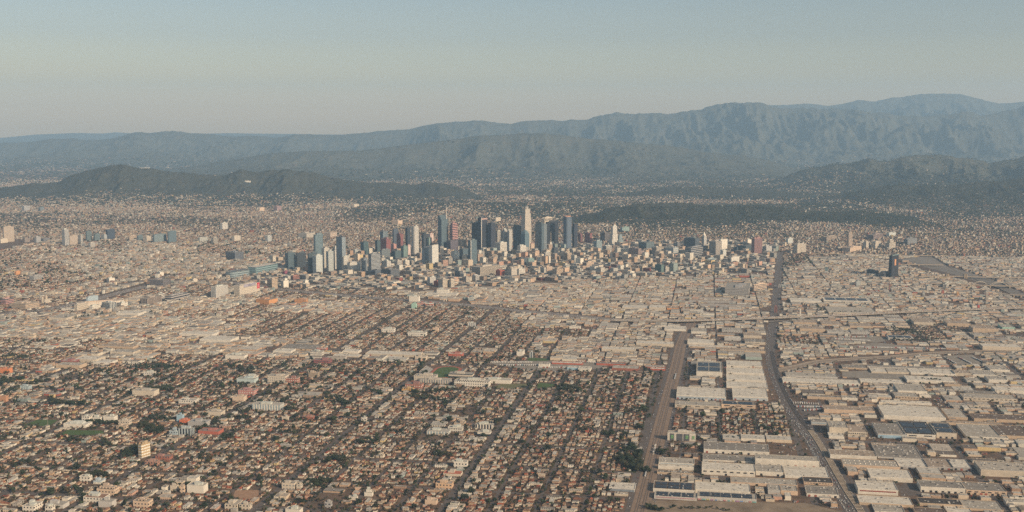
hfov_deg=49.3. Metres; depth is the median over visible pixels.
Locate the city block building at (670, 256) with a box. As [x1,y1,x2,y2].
[668,253,673,259]
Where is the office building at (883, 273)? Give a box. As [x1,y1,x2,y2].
[878,271,887,276]
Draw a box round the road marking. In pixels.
[799,430,851,510]
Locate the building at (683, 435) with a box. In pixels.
[667,429,695,441]
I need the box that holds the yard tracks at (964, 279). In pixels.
[888,258,1023,299]
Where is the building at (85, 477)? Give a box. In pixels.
[79,474,91,481]
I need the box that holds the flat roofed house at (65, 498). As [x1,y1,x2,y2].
[62,496,70,500]
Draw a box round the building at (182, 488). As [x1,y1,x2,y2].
[180,484,185,492]
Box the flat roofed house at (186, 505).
[182,502,192,508]
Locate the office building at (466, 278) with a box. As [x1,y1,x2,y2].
[463,276,470,281]
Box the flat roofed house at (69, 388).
[65,386,73,390]
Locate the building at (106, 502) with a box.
[98,497,116,507]
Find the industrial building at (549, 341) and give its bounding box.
[543,340,555,342]
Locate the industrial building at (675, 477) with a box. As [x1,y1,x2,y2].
[671,473,679,481]
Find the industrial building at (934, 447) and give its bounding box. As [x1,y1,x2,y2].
[928,443,953,450]
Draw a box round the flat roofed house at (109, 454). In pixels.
[105,451,113,456]
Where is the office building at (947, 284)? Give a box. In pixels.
[943,281,950,288]
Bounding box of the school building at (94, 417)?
[91,415,102,420]
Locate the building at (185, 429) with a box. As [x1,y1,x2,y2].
[178,425,194,435]
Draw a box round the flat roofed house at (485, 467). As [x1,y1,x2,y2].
[481,465,489,469]
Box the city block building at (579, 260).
[576,257,583,263]
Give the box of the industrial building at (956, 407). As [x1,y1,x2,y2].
[952,405,961,409]
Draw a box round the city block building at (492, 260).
[488,258,495,262]
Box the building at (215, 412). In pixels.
[206,408,224,415]
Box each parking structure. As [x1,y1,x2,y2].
[140,295,161,303]
[165,292,188,300]
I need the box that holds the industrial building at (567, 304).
[562,303,575,306]
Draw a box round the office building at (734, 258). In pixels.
[730,256,738,261]
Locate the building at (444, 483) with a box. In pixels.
[436,479,453,488]
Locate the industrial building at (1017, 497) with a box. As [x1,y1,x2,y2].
[1013,495,1023,498]
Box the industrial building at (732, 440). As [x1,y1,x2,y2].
[724,438,740,442]
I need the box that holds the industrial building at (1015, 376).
[1007,375,1020,378]
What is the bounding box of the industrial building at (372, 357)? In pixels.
[367,356,377,359]
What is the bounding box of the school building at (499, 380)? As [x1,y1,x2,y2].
[484,377,511,383]
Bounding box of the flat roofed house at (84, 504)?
[78,502,88,505]
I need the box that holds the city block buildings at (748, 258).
[254,239,790,289]
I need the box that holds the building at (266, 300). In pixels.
[256,297,277,303]
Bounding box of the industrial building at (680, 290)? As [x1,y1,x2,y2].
[675,289,688,291]
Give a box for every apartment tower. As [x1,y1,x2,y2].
[138,440,149,457]
[312,254,322,273]
[322,247,329,267]
[326,250,333,271]
[332,246,336,268]
[336,236,345,270]
[342,255,348,270]
[401,245,407,257]
[403,259,409,264]
[422,247,428,263]
[429,243,437,266]
[451,250,458,261]
[459,248,467,258]
[468,239,476,264]
[516,257,526,263]
[527,257,533,265]
[593,240,601,249]
[609,225,617,244]
[617,234,622,241]
[621,226,628,231]
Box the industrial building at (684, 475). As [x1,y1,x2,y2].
[681,474,687,479]
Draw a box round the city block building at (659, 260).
[656,258,662,262]
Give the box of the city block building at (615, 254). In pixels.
[613,252,618,259]
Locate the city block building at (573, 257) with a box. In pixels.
[571,255,576,261]
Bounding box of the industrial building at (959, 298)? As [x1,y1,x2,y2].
[950,297,967,301]
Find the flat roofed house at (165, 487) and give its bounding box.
[161,485,168,489]
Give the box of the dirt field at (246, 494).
[233,490,258,499]
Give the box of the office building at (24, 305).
[11,300,39,309]
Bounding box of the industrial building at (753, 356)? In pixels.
[745,353,761,359]
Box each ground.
[0,166,1023,511]
[630,323,695,511]
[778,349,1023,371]
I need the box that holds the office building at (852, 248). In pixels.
[842,245,861,251]
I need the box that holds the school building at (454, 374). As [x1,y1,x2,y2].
[448,371,473,377]
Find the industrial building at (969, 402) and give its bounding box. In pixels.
[964,401,975,405]
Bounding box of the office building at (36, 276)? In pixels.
[29,274,42,279]
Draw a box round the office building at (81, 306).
[74,302,88,310]
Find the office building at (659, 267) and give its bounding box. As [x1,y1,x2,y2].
[655,264,663,271]
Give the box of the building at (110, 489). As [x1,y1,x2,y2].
[97,482,119,495]
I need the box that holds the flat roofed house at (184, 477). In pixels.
[180,475,188,481]
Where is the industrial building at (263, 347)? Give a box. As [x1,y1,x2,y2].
[246,345,265,348]
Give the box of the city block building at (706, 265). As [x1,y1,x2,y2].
[703,264,710,267]
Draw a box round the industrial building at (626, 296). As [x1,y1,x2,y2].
[620,295,631,298]
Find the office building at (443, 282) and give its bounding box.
[438,277,448,287]
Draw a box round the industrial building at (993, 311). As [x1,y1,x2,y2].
[986,310,1000,312]
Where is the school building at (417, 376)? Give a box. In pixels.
[414,372,437,380]
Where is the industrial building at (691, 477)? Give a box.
[688,475,694,480]
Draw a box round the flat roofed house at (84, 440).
[81,437,90,442]
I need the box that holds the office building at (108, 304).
[102,301,115,308]
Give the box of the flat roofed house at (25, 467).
[20,465,31,469]
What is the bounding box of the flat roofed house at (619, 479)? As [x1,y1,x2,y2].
[616,478,623,481]
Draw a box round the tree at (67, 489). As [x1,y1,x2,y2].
[64,485,72,492]
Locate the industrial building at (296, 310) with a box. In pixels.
[290,309,301,312]
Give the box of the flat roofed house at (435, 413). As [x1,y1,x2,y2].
[428,412,438,415]
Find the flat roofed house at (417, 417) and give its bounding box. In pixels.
[413,415,422,418]
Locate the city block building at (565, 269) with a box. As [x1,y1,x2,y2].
[560,267,568,271]
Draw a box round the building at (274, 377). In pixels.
[267,373,288,382]
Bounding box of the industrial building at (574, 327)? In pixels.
[569,325,580,328]
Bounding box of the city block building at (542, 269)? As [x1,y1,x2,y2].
[540,267,545,272]
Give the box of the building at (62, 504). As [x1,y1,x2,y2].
[45,499,69,508]
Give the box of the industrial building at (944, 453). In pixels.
[935,450,956,456]
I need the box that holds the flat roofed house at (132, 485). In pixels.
[126,483,136,489]
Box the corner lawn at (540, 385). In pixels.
[537,383,554,388]
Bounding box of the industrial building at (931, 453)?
[927,450,935,455]
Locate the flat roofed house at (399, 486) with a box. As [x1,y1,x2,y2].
[393,485,405,488]
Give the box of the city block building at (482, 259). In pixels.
[480,257,485,263]
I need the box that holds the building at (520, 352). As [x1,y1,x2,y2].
[517,349,524,355]
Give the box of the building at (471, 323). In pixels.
[468,321,475,326]
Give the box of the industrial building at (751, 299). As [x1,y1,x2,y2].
[744,298,756,301]
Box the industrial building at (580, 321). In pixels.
[574,320,589,323]
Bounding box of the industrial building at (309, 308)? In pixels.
[304,307,314,310]
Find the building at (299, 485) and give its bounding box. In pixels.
[296,482,302,488]
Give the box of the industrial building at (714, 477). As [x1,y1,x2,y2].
[710,475,718,480]
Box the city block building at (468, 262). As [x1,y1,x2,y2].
[462,259,472,265]
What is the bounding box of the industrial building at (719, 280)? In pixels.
[715,279,725,282]
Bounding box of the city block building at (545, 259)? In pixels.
[542,255,547,263]
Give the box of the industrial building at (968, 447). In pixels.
[960,444,977,451]
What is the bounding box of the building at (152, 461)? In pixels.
[145,458,159,465]
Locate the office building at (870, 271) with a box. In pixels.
[867,269,878,274]
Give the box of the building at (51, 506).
[45,503,55,510]
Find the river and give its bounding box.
[902,256,1023,299]
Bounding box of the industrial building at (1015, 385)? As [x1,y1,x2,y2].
[1008,384,1023,386]
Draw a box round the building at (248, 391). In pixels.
[238,387,257,394]
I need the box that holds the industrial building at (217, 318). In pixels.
[206,317,223,320]
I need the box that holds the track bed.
[770,351,862,510]
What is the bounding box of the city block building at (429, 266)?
[426,263,432,269]
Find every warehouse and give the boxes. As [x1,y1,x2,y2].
[48,314,78,320]
[56,362,86,368]
[61,307,73,310]
[75,355,105,362]
[90,359,117,364]
[97,344,138,348]
[110,349,139,355]
[116,310,145,315]
[135,347,159,351]
[179,331,218,336]
[200,335,238,342]
[273,348,295,352]
[280,343,324,350]
[333,353,361,357]
[343,349,361,353]
[365,350,422,356]
[426,292,458,295]
[539,362,549,366]
[552,361,582,364]
[567,366,578,369]
[578,366,591,371]
[596,361,624,365]
[602,346,635,351]
[609,482,635,491]
[612,365,639,370]
[614,491,627,495]
[622,305,648,309]
[636,340,673,346]
[645,365,664,367]
[649,305,665,310]
[650,367,664,370]
[653,480,694,492]
[654,491,696,500]
[657,469,692,474]
[658,464,693,470]
[659,457,694,464]
[664,326,685,330]
[667,306,678,309]
[675,400,720,409]
[676,386,725,400]
[678,296,730,299]
[687,339,713,344]
[689,299,741,302]
[689,344,736,348]
[691,328,706,333]
[695,481,749,493]
[696,361,721,377]
[697,491,756,502]
[700,303,757,306]
[702,462,754,476]
[703,454,754,462]
[704,441,768,454]
[720,347,764,352]
[721,400,755,408]
[722,327,741,332]
[724,336,740,340]
[726,360,761,367]
[726,367,763,374]
[726,374,765,381]
[726,381,767,387]
[730,476,797,485]
[732,388,767,400]
[743,332,761,337]
[744,338,765,344]
[755,454,818,466]
[755,464,782,476]
[767,484,779,493]
[780,485,797,495]
[782,377,859,385]
[783,465,828,478]
[785,372,837,378]
[789,298,821,302]
[793,320,816,324]
[799,326,824,332]
[802,476,832,485]
[805,485,838,497]
[806,394,841,399]
[810,418,826,424]
[820,320,841,325]
[822,297,871,302]
[822,405,874,414]
[825,306,876,314]
[826,329,849,334]
[826,420,847,435]
[827,432,843,438]
[828,303,846,306]
[828,449,876,459]
[840,458,899,469]
[841,364,866,369]
[841,395,857,400]
[847,424,867,436]
[848,323,872,327]
[849,329,869,334]
[854,480,897,495]
[856,494,913,507]
[859,378,903,384]
[863,389,889,394]
[866,364,950,369]
[866,468,912,482]
[869,368,886,372]
[871,442,895,444]
[871,443,922,459]
[871,504,904,511]
[872,423,906,438]
[877,404,945,421]
[880,400,931,405]
[885,368,909,373]
[886,335,913,340]
[892,392,918,399]
[893,383,926,394]
[893,457,926,468]
[896,420,935,438]
[903,375,955,383]
[907,368,955,375]
[909,317,935,325]
[912,507,944,511]
[916,497,962,506]
[917,480,965,493]
[918,393,930,397]
[923,458,952,469]
[928,422,956,438]
[940,408,967,419]
[943,320,969,326]
[943,381,961,385]
[943,505,971,511]
[945,420,1003,424]
[947,459,971,470]
[951,369,971,375]
[956,424,1008,440]
[957,499,1003,511]
[959,393,1017,401]
[960,481,1006,495]
[964,377,981,382]
[964,390,997,393]
[968,370,996,376]
[969,325,998,332]
[969,413,1023,422]
[974,460,1023,477]
[979,343,1021,350]
[984,375,1007,382]
[985,365,1009,372]
[989,424,1023,438]
[991,386,1023,394]
[998,324,1014,328]
[1003,498,1023,505]
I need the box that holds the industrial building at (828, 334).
[819,333,836,336]
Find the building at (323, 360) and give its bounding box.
[314,357,331,363]
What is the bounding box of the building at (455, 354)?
[448,352,463,356]
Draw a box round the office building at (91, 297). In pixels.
[86,295,97,300]
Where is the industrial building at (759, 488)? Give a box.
[755,487,763,490]
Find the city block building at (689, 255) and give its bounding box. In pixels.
[685,252,693,259]
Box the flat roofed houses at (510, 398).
[0,240,960,511]
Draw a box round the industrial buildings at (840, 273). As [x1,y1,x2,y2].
[0,253,1023,511]
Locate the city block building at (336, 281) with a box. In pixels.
[328,279,340,282]
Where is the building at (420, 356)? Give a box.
[415,354,427,359]
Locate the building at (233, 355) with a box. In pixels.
[225,352,247,359]
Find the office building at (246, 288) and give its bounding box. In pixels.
[234,282,259,295]
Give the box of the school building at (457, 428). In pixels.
[448,424,463,431]
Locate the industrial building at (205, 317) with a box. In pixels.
[198,316,211,319]
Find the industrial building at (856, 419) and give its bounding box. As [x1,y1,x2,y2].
[850,416,860,421]
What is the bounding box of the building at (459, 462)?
[454,458,467,466]
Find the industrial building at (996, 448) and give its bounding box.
[975,444,1000,451]
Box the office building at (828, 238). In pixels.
[822,235,836,240]
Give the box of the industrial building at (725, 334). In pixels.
[717,333,734,335]
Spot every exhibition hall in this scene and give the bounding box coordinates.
[225,269,249,277]
[248,263,277,273]
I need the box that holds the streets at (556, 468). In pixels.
[0,240,1023,511]
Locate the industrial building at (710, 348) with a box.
[705,347,715,349]
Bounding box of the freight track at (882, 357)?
[778,350,1023,370]
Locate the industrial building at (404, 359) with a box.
[398,357,408,361]
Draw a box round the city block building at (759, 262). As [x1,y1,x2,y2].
[754,260,761,265]
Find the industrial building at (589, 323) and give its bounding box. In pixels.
[584,322,593,325]
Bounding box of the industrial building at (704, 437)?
[700,435,709,439]
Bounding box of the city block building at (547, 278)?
[545,276,554,281]
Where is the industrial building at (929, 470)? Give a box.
[915,467,941,474]
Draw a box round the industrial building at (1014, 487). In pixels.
[1009,485,1020,491]
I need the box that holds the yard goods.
[14,312,1023,507]
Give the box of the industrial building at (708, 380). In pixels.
[702,378,714,382]
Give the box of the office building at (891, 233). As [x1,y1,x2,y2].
[886,232,895,236]
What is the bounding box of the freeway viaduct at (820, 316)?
[611,307,1023,322]
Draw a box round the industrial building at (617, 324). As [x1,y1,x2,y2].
[600,323,618,326]
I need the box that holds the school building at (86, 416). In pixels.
[82,414,93,419]
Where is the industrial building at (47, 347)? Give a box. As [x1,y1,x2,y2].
[42,345,55,348]
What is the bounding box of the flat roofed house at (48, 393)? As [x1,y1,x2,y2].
[44,392,60,395]
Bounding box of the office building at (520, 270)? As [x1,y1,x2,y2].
[517,267,524,274]
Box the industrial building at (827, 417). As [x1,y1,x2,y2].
[819,415,831,419]
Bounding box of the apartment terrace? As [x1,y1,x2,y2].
[75,299,123,305]
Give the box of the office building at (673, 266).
[669,262,677,271]
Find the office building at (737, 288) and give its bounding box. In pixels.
[725,282,749,295]
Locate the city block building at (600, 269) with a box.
[596,267,604,271]
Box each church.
[41,295,49,303]
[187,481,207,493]
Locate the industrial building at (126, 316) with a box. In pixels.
[119,315,136,317]
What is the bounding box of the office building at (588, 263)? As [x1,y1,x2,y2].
[585,261,593,266]
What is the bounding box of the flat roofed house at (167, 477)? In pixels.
[162,475,172,480]
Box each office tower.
[0,238,7,242]
[3,226,14,241]
[22,205,29,210]
[22,237,29,241]
[34,236,40,242]
[61,228,68,244]
[69,235,77,244]
[78,234,82,243]
[85,231,91,240]
[88,242,95,246]
[93,233,99,240]
[106,228,114,238]
[129,235,136,240]
[137,234,142,240]
[144,235,150,240]
[153,233,166,241]
[167,230,176,242]
[197,236,207,241]
[211,237,217,242]
[220,222,227,228]
[232,235,240,240]
[265,235,271,240]
[274,205,281,210]
[285,251,295,268]
[296,251,305,266]
[298,232,314,237]
[308,251,316,272]
[314,233,322,254]
[324,232,336,236]
[347,261,360,270]
[360,241,368,254]
[361,258,367,271]
[368,252,380,274]
[372,268,381,274]
[375,239,380,251]
[380,230,387,242]
[380,248,389,258]
[381,237,390,256]
[382,259,390,266]
[382,268,399,275]
[391,243,395,250]
[391,250,400,259]
[392,220,401,224]
[392,228,397,247]
[394,259,401,265]
[397,233,402,247]
[405,227,410,244]
[407,244,410,255]
[411,225,418,253]
[422,232,427,247]
[427,236,431,245]
[428,233,433,241]
[438,207,447,247]
[444,249,452,255]
[447,240,457,250]
[450,221,457,239]
[458,239,465,247]
[472,222,485,249]
[478,216,486,249]
[487,222,495,247]
[495,241,506,252]
[496,230,502,241]
[503,228,506,241]
[507,229,511,250]
[513,225,520,249]
[517,244,525,251]
[521,206,530,249]
[521,230,528,246]
[535,221,543,251]
[544,216,551,222]
[544,223,546,248]
[544,251,551,255]
[546,220,557,243]
[548,232,553,243]
[552,247,557,254]
[563,215,571,247]
[564,252,571,260]
[572,223,577,246]
[578,233,581,241]
[584,232,591,242]
[600,232,609,240]
[629,247,643,255]
[639,241,653,249]
[652,246,660,254]
[684,237,699,246]
[709,240,721,253]
[716,239,727,248]
[720,249,725,255]
[751,237,762,253]
[847,231,852,246]
[888,253,898,276]
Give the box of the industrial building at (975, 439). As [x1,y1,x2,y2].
[971,437,982,442]
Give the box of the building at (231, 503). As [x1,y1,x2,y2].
[225,499,242,509]
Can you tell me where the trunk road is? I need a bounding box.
[765,252,869,511]
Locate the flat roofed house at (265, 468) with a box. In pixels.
[263,464,270,470]
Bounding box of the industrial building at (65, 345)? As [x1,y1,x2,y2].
[60,344,75,346]
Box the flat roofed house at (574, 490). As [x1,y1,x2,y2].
[569,488,581,492]
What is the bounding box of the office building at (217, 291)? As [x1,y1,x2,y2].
[211,284,227,297]
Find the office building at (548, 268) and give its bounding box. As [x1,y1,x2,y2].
[543,265,551,271]
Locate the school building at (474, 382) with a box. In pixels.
[454,377,490,386]
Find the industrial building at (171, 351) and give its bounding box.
[166,349,178,353]
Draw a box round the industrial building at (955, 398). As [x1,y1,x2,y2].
[942,395,961,401]
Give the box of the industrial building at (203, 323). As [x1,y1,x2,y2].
[195,321,212,325]
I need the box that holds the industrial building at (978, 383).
[972,382,985,387]
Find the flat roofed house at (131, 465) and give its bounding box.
[127,462,136,468]
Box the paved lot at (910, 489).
[899,483,920,495]
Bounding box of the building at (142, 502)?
[133,497,152,507]
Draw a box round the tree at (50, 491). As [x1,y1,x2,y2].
[46,487,55,494]
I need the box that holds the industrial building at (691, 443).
[684,442,694,447]
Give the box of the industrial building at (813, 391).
[801,389,824,394]
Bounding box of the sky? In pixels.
[0,0,1023,137]
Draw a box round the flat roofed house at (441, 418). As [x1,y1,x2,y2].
[435,417,446,420]
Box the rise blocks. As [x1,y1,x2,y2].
[0,238,360,318]
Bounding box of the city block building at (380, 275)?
[376,273,386,277]
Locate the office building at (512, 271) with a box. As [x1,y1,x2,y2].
[508,267,516,275]
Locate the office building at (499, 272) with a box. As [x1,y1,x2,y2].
[496,269,504,275]
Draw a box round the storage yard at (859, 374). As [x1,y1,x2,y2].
[842,370,905,378]
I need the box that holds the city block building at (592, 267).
[590,265,597,270]
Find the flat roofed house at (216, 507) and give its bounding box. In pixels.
[210,504,220,510]
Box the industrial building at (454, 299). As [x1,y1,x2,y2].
[448,298,459,301]
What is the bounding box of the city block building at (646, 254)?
[642,252,648,257]
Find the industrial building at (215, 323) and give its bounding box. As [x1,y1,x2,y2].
[209,322,219,325]
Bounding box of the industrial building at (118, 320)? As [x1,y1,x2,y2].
[112,318,124,322]
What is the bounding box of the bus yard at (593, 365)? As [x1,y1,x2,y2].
[487,361,607,370]
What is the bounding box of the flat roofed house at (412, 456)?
[409,454,415,459]
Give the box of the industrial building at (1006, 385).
[994,384,1009,386]
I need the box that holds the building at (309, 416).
[303,414,314,419]
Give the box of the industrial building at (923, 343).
[918,342,928,345]
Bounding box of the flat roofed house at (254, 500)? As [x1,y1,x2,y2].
[249,497,258,503]
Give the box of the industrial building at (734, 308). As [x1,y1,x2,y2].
[728,307,741,310]
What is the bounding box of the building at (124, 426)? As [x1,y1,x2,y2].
[116,423,127,429]
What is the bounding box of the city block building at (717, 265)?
[712,263,720,267]
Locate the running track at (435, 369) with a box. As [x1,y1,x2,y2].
[430,366,461,377]
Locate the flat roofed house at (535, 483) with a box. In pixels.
[529,482,541,485]
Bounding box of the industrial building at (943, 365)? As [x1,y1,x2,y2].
[935,363,948,366]
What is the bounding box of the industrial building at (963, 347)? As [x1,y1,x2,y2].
[956,345,968,349]
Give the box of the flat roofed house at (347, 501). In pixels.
[341,500,351,503]
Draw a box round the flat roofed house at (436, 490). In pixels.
[434,488,445,492]
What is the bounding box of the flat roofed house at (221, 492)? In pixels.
[216,490,229,494]
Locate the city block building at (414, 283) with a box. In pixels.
[410,282,420,284]
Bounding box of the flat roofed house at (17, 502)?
[12,499,23,505]
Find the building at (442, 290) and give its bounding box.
[437,288,449,292]
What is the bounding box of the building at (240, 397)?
[232,394,246,401]
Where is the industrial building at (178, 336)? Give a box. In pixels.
[169,335,181,337]
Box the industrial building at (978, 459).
[971,458,996,462]
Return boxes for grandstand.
[419,365,432,372]
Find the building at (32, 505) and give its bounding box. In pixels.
[22,499,42,511]
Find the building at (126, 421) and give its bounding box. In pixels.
[118,418,131,424]
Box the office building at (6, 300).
[0,297,13,303]
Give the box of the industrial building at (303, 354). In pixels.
[299,352,308,356]
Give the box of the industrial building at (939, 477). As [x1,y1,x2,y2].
[919,473,945,480]
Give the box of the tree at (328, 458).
[325,456,331,461]
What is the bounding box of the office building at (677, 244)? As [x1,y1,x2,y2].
[673,242,681,245]
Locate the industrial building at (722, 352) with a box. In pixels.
[718,350,727,355]
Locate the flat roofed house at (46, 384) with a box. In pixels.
[36,382,55,386]
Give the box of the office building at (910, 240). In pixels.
[903,237,916,244]
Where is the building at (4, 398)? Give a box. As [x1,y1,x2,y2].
[0,395,7,401]
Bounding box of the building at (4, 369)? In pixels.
[0,367,12,373]
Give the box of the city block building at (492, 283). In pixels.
[487,281,497,285]
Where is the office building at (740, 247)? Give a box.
[733,245,750,252]
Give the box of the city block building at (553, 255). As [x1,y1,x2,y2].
[551,253,556,260]
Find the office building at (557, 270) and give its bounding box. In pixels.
[552,267,562,274]
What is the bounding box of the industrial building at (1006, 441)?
[1003,439,1014,443]
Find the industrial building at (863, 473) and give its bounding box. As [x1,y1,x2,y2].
[858,471,866,475]
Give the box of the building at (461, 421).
[454,419,465,424]
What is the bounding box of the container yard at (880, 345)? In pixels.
[853,342,928,350]
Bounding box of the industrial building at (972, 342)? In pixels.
[966,340,978,343]
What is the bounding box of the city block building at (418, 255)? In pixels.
[416,252,421,259]
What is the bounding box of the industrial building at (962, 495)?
[957,493,968,498]
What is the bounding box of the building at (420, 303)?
[417,301,424,305]
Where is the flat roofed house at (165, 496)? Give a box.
[158,493,175,499]
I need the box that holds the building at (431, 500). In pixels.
[425,496,437,504]
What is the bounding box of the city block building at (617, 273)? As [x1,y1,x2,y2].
[611,272,621,275]
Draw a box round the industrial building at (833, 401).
[828,399,838,404]
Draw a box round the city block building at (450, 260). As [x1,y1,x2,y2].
[446,257,452,264]
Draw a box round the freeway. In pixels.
[1,260,613,320]
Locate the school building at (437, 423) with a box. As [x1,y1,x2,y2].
[430,421,447,426]
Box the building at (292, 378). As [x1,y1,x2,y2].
[286,375,299,382]
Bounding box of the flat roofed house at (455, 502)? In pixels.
[450,501,459,505]
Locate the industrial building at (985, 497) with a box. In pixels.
[979,495,990,500]
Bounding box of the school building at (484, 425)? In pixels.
[475,421,493,428]
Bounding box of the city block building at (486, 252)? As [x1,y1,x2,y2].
[485,248,489,257]
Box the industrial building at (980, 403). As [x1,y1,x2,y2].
[974,401,989,405]
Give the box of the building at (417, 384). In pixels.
[405,381,423,388]
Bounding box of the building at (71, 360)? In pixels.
[61,358,79,361]
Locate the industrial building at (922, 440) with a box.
[917,438,927,442]
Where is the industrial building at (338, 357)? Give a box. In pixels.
[331,356,346,359]
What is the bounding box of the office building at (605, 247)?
[602,245,611,252]
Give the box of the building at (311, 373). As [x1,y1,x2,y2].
[308,370,319,376]
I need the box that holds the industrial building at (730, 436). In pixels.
[723,434,740,440]
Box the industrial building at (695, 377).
[690,376,700,379]
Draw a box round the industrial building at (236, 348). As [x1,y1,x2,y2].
[226,347,241,349]
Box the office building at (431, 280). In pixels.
[427,276,435,284]
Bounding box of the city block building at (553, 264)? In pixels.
[550,262,557,266]
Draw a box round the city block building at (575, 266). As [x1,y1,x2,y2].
[571,265,579,268]
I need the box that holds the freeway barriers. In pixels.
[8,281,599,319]
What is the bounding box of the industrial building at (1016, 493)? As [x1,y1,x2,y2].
[1011,491,1021,494]
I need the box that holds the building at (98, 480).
[93,477,105,483]
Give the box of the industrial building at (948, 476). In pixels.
[944,474,953,478]
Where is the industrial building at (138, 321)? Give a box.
[132,320,145,323]
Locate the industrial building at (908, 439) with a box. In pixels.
[901,436,916,441]
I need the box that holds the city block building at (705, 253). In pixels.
[703,251,708,256]
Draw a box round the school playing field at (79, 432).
[62,430,103,434]
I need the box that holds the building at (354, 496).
[349,494,357,499]
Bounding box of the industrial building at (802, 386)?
[797,385,807,388]
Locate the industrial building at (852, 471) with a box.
[846,466,857,475]
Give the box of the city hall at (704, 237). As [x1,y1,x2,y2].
[699,232,708,244]
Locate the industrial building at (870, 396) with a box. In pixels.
[867,395,878,400]
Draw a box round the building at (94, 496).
[83,491,109,502]
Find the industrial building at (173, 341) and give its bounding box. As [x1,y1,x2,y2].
[169,340,181,342]
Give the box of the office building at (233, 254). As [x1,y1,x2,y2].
[226,250,243,258]
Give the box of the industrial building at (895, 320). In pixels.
[886,318,905,321]
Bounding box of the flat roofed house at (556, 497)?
[546,495,559,499]
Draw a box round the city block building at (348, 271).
[344,269,352,274]
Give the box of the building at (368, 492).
[364,487,372,496]
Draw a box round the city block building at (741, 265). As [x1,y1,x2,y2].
[738,263,744,267]
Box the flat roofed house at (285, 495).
[280,493,289,499]
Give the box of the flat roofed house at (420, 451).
[418,449,424,454]
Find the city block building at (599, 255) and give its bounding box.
[597,252,602,258]
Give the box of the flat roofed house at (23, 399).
[17,397,30,401]
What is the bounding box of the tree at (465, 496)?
[460,492,470,498]
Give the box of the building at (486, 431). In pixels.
[477,429,490,435]
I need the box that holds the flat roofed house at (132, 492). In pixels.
[127,489,137,495]
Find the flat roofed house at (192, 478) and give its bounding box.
[187,475,199,481]
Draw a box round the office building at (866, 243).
[863,241,869,247]
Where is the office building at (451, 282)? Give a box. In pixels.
[449,278,454,286]
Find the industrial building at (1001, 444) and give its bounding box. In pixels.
[991,441,1005,446]
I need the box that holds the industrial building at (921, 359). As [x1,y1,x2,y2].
[918,358,931,361]
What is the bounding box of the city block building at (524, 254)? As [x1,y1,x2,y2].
[522,252,527,257]
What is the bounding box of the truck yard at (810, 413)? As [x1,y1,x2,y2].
[794,404,830,415]
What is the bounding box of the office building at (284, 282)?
[281,277,288,287]
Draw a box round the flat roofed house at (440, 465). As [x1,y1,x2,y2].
[435,463,446,467]
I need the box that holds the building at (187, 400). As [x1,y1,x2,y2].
[179,396,198,403]
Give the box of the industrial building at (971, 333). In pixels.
[968,332,989,335]
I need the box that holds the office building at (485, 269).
[472,264,499,275]
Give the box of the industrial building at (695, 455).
[693,453,697,458]
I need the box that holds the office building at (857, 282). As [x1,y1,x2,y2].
[855,279,860,285]
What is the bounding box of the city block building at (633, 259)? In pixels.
[629,256,637,262]
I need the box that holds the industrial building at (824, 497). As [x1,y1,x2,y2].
[819,496,830,500]
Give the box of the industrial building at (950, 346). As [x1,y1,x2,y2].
[942,344,958,349]
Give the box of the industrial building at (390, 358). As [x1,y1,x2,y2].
[383,356,401,361]
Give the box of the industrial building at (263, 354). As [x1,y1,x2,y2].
[257,352,272,356]
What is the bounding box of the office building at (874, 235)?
[867,233,882,238]
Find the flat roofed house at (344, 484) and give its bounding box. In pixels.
[339,482,350,486]
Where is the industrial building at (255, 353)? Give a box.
[248,351,262,356]
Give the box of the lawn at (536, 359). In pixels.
[527,358,549,360]
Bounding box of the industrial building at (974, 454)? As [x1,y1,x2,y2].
[965,450,980,456]
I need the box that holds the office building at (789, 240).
[786,237,792,242]
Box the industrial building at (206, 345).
[202,343,215,346]
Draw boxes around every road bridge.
[813,253,947,255]
[878,264,939,265]
[918,273,1023,278]
[998,293,1023,297]
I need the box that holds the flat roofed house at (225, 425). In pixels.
[219,424,230,427]
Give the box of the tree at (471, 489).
[467,486,474,492]
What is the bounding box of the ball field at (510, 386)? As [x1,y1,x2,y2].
[497,384,526,388]
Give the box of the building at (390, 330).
[381,327,395,332]
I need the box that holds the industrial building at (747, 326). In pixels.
[740,325,751,327]
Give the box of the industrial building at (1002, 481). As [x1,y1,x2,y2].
[1000,479,1013,483]
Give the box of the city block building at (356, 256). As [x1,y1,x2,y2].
[354,253,359,260]
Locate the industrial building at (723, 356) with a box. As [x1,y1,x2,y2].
[718,355,727,358]
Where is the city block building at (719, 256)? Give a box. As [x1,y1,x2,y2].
[716,254,723,259]
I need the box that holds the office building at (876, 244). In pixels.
[871,240,880,247]
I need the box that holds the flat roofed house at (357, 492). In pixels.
[352,490,360,494]
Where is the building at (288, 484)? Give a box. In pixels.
[282,480,296,488]
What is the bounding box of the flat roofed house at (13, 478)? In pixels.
[7,476,17,482]
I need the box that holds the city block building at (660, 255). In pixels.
[657,253,663,258]
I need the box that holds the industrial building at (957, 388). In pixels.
[951,386,972,391]
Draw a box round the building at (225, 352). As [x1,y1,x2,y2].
[223,349,237,355]
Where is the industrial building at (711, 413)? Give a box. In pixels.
[705,412,716,415]
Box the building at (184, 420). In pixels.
[179,417,189,422]
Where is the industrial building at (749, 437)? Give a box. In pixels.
[741,434,764,441]
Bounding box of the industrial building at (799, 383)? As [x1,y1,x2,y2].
[796,382,807,385]
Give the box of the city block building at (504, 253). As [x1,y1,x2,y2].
[502,251,507,256]
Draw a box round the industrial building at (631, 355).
[626,354,636,357]
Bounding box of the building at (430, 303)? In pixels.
[425,302,433,305]
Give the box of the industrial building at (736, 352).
[728,350,743,354]
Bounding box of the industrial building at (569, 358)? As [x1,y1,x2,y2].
[562,356,577,360]
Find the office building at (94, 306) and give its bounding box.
[89,304,100,310]
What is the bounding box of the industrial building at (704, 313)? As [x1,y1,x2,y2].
[700,312,714,315]
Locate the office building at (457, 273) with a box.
[455,270,461,276]

